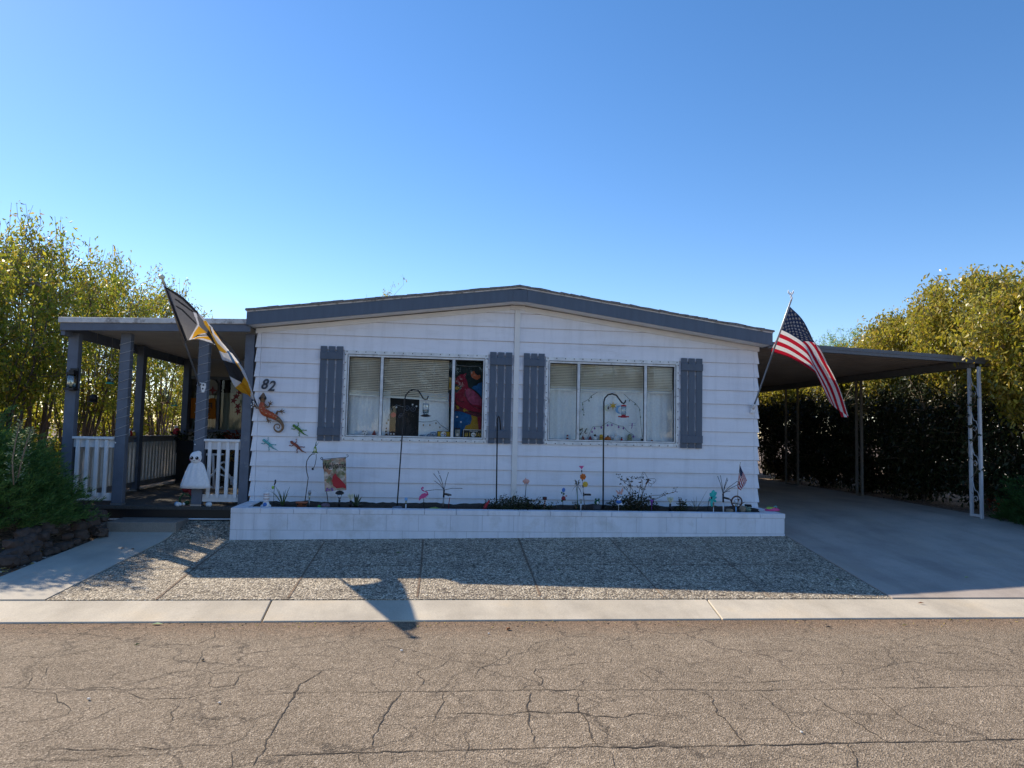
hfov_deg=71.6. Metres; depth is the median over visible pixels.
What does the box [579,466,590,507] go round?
triple flower stake
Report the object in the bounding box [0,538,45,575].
bed litter
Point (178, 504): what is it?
painted stone
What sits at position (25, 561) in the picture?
lava rock
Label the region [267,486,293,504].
grass plant
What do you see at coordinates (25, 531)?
lava rock
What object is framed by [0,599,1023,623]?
kerb
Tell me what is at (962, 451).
climbing vine
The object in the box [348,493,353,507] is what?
tulip light
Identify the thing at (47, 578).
walkway
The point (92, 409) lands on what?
yellow green tree
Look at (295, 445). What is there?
gecko ornament
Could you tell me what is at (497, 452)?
shepherd hook
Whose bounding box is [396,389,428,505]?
shepherd hook
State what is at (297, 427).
gecko ornament
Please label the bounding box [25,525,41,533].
lava rock
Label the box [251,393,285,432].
gecko sculpture
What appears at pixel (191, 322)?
team flag
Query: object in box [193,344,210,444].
wire string
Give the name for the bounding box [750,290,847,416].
us flag
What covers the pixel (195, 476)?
ghost decoration
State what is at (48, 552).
lava rock
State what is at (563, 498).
flower stake
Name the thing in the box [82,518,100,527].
lava rock
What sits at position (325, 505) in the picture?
turtle figurine
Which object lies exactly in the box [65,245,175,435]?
yellow green tree
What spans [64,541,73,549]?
lava rock
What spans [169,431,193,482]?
potted plant
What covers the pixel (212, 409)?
orange sign
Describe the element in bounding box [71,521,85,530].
lava rock
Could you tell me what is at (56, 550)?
lava rock
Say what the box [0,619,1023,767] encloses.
street
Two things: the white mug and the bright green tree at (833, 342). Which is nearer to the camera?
the white mug
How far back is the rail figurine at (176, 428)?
13.33 m
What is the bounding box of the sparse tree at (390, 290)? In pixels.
[366,279,406,297]
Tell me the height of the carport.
2.513 m
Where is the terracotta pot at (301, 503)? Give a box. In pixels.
[296,501,307,506]
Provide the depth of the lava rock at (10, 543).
7.33 m
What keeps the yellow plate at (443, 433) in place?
on the mobile home
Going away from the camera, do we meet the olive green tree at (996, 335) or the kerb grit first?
the kerb grit
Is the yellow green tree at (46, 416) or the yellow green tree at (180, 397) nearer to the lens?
the yellow green tree at (46, 416)
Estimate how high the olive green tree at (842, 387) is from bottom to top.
3.595 m
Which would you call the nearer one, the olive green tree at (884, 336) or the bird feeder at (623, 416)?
the bird feeder at (623, 416)
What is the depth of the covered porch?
9.65 m
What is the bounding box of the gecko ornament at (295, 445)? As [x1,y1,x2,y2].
[289,439,305,452]
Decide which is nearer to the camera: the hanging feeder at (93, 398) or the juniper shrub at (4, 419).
the juniper shrub at (4, 419)
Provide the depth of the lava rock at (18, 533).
7.59 m
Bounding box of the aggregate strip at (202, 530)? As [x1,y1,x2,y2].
[168,520,229,539]
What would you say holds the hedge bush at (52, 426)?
on the ground
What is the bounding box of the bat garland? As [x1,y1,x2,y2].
[588,422,633,437]
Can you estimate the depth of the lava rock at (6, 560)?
7.07 m
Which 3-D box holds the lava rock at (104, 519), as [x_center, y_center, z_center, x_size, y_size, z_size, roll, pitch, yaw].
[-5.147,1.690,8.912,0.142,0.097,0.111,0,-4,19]
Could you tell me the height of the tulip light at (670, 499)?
0.204 m
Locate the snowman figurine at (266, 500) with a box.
[261,492,270,506]
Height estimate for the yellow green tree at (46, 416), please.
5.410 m
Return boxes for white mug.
[362,430,367,434]
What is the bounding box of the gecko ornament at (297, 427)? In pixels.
[291,423,307,435]
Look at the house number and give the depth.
9.74 m
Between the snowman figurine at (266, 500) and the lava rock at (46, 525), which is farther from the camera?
the snowman figurine at (266, 500)
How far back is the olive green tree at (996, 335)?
10.53 m
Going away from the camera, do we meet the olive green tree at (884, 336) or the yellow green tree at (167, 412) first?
the olive green tree at (884, 336)
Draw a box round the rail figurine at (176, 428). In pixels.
[173,425,179,434]
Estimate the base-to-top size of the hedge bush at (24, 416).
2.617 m
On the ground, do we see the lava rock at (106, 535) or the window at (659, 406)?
the lava rock at (106, 535)
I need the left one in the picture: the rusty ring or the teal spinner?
the teal spinner
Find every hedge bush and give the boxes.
[0,397,50,449]
[18,381,111,471]
[78,389,165,435]
[152,393,181,434]
[758,391,828,480]
[777,386,875,488]
[815,380,929,493]
[859,374,988,502]
[920,373,1023,509]
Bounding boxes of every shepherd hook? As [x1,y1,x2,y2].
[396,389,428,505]
[496,416,500,501]
[602,393,625,508]
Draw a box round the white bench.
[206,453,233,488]
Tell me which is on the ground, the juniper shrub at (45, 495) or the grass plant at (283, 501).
the juniper shrub at (45, 495)
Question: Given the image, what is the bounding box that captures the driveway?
[757,478,1023,598]
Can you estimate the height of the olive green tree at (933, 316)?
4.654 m
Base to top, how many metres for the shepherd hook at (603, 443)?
1.589 m
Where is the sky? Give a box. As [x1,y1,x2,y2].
[0,0,1023,435]
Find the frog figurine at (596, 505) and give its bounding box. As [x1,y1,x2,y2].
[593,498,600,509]
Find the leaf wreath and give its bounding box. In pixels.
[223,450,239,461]
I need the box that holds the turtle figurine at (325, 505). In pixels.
[318,503,329,507]
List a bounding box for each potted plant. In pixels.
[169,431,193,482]
[205,431,232,482]
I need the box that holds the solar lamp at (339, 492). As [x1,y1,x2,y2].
[335,490,343,506]
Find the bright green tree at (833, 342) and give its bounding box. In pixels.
[815,325,879,346]
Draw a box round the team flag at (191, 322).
[158,275,257,406]
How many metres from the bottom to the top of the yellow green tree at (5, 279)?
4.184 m
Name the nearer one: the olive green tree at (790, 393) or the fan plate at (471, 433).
the fan plate at (471, 433)
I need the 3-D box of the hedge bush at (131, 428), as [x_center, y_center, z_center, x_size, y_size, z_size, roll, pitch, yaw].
[-10.784,1.256,19.217,2.272,2.603,2.672,1,-4,11]
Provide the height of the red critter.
0.134 m
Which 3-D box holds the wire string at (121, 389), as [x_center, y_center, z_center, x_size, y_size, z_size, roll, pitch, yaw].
[-5.243,0.084,9.600,0.152,1.440,0.144,2,-4,-6]
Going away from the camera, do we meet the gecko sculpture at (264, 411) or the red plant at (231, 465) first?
the gecko sculpture at (264, 411)
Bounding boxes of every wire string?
[114,341,134,443]
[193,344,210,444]
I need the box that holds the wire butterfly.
[641,472,655,507]
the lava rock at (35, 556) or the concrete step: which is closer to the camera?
the lava rock at (35, 556)
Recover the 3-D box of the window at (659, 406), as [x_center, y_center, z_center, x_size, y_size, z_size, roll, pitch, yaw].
[1.438,0.367,10.322,1.965,1.452,0.207,2,-4,-6]
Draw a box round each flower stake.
[561,488,566,501]
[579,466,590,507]
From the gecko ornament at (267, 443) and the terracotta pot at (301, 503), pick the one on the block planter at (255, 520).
the terracotta pot at (301, 503)
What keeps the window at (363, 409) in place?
in the mobile home
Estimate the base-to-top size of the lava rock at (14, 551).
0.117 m
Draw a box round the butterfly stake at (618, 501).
[616,488,622,510]
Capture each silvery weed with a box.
[3,419,24,484]
[10,426,33,477]
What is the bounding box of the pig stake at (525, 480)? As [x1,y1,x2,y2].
[523,478,531,501]
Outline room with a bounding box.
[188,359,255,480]
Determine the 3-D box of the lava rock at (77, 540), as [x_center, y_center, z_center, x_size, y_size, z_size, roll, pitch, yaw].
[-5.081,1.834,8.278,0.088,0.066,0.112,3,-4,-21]
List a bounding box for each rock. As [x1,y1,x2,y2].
[0,548,18,554]
[0,555,17,566]
[2,539,19,548]
[4,557,20,566]
[11,546,23,552]
[13,527,31,537]
[14,529,22,536]
[14,537,32,542]
[18,557,30,565]
[23,532,37,540]
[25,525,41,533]
[28,551,41,562]
[35,522,55,530]
[37,530,49,540]
[42,549,53,555]
[43,546,60,554]
[52,528,58,533]
[53,542,68,551]
[61,533,73,539]
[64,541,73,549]
[70,521,88,530]
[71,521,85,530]
[71,529,89,539]
[71,538,80,543]
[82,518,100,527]
[88,525,102,532]
[89,529,108,536]
[95,526,108,536]
[98,515,109,521]
[739,505,745,511]
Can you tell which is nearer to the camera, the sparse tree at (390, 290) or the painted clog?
the painted clog
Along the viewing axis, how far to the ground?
12.39 m
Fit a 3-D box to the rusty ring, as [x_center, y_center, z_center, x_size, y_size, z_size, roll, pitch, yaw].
[3.134,1.680,9.902,0.250,0.246,0.022,2,-4,-6]
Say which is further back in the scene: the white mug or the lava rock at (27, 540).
the white mug
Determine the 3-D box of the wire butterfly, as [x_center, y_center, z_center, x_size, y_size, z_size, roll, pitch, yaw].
[1.873,1.460,9.733,0.210,0.510,0.027,2,-4,-6]
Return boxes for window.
[189,376,242,432]
[342,350,487,442]
[544,357,678,446]
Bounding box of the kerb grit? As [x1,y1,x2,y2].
[3,619,1017,633]
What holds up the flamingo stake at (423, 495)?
on the block planter at (255, 520)
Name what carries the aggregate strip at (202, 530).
on the ground
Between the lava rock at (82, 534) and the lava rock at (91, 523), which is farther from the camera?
the lava rock at (91, 523)
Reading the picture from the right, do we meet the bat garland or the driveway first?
the driveway
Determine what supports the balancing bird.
on the block planter at (255, 520)
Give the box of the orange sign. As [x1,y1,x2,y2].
[190,398,215,418]
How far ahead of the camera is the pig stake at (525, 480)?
9.63 m
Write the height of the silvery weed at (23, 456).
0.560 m
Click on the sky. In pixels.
(711, 159)
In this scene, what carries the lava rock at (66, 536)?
on the lava rock at (77, 540)
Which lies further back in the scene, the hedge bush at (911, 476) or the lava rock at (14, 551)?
the hedge bush at (911, 476)
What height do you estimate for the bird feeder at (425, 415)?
0.212 m
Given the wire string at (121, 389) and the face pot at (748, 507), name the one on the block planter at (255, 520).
the face pot at (748, 507)
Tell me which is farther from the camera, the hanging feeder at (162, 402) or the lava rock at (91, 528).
the hanging feeder at (162, 402)
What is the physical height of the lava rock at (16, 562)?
0.115 m
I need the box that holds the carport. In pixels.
[758,342,990,518]
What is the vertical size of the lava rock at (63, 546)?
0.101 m
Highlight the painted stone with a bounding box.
[174,502,184,505]
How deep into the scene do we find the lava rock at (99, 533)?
8.62 m
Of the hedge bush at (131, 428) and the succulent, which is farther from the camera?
the hedge bush at (131, 428)
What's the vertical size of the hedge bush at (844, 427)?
2.794 m
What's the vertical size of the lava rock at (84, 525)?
0.130 m
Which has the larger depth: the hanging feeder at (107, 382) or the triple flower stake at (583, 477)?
the hanging feeder at (107, 382)
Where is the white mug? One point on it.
(364, 432)
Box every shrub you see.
[0,404,59,509]
[0,423,109,531]
[984,474,1023,525]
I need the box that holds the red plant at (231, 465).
[223,429,240,483]
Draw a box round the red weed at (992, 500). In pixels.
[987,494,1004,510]
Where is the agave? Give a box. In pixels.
[352,494,361,506]
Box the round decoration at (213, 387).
[209,379,218,394]
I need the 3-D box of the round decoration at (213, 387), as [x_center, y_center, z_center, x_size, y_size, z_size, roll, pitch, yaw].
[-5.933,0.063,13.950,0.320,0.320,0.049,2,-4,-6]
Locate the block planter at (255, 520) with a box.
[229,500,784,539]
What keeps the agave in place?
on the block planter at (255, 520)
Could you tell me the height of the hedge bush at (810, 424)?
3.004 m
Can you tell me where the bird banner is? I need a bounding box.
[449,360,482,436]
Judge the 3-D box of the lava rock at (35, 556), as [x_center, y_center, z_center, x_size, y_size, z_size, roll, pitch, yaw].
[-5.101,1.854,7.561,0.163,0.134,0.206,5,-5,-40]
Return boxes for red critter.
[483,500,489,508]
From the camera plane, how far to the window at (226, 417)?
14.13 m
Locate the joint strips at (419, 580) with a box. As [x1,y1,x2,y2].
[124,538,810,598]
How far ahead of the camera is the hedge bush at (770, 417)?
18.08 m
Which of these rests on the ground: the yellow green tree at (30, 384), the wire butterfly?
the yellow green tree at (30, 384)
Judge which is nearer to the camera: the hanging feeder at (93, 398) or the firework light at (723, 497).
the firework light at (723, 497)
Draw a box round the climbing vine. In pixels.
[957,390,986,493]
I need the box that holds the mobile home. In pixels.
[245,284,774,513]
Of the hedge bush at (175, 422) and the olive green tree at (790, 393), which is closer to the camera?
the olive green tree at (790, 393)
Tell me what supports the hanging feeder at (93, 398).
hanging from the covered porch
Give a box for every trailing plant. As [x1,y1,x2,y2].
[480,491,558,509]
[530,504,555,509]
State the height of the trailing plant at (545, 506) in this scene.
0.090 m
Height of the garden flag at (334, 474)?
0.679 m
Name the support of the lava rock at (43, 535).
on the lava rock
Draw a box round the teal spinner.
[707,490,716,509]
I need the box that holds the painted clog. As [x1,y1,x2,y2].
[765,506,779,510]
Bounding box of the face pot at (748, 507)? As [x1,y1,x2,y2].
[744,504,751,510]
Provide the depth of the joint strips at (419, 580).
7.55 m
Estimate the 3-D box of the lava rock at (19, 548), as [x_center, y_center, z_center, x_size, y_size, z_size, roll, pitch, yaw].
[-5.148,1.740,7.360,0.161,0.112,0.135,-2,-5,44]
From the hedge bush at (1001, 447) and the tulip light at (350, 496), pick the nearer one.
the tulip light at (350, 496)
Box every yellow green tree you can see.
[0,200,124,474]
[0,234,91,446]
[0,253,45,431]
[16,251,146,468]
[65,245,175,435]
[107,263,207,434]
[164,310,212,427]
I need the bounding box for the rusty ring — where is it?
[729,496,743,507]
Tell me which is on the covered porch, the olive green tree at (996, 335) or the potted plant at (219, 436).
the potted plant at (219, 436)
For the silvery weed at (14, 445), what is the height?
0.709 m
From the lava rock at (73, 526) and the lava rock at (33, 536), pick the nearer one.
the lava rock at (33, 536)
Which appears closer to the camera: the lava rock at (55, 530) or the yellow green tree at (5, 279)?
the lava rock at (55, 530)
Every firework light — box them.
[424,470,462,505]
[717,474,740,511]
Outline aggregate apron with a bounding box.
[47,536,890,602]
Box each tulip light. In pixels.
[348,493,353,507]
[667,497,672,510]
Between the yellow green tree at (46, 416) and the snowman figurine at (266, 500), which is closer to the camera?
the snowman figurine at (266, 500)
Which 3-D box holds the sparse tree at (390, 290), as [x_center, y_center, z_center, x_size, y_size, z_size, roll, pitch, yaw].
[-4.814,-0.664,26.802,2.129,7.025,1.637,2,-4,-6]
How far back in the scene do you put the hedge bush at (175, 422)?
21.44 m
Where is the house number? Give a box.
[261,379,275,390]
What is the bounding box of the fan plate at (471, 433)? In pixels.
[463,429,480,437]
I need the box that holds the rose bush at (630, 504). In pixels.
[604,474,675,510]
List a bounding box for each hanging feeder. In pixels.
[88,332,98,402]
[106,338,113,383]
[161,352,170,403]
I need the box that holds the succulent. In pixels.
[676,497,687,510]
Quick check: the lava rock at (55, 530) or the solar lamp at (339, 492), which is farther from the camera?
the solar lamp at (339, 492)
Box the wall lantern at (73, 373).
[63,368,78,390]
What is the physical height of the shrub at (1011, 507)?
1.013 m
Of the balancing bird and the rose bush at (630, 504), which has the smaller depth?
the balancing bird
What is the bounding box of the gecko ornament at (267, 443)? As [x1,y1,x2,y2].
[262,437,276,450]
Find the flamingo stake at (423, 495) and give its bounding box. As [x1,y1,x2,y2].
[419,487,427,505]
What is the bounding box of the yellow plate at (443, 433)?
[437,431,449,436]
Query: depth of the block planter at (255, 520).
9.17 m
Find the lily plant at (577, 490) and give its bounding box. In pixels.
[572,480,581,508]
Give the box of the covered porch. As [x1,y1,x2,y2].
[58,317,262,519]
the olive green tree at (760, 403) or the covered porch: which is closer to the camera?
the covered porch
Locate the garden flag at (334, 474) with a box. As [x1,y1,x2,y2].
[320,455,348,503]
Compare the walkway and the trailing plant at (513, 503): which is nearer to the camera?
the walkway
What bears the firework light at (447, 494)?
on the block planter at (255, 520)
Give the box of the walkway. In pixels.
[0,532,172,600]
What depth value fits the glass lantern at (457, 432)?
10.04 m
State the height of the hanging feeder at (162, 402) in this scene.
0.918 m
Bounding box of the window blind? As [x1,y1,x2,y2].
[383,368,438,392]
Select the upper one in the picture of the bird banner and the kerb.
the bird banner
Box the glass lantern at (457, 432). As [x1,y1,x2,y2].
[455,425,459,436]
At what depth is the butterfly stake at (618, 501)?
9.56 m
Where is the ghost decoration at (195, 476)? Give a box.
[180,451,209,488]
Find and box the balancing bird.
[305,441,317,500]
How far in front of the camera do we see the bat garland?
10.32 m
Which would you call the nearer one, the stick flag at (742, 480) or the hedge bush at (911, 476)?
the stick flag at (742, 480)
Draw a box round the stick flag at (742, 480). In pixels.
[737,462,746,505]
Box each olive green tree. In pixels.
[758,387,826,479]
[758,393,770,474]
[799,343,870,484]
[834,305,945,427]
[897,261,1023,502]
[935,264,1023,438]
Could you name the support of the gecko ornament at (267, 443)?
attached to the mobile home
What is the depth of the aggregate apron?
7.41 m
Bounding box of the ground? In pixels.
[0,425,1022,576]
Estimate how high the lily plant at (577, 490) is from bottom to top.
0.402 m
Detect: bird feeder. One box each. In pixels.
[420,403,429,416]
[618,405,628,417]
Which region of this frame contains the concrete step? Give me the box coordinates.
[107,517,188,533]
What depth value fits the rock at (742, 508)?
9.82 m

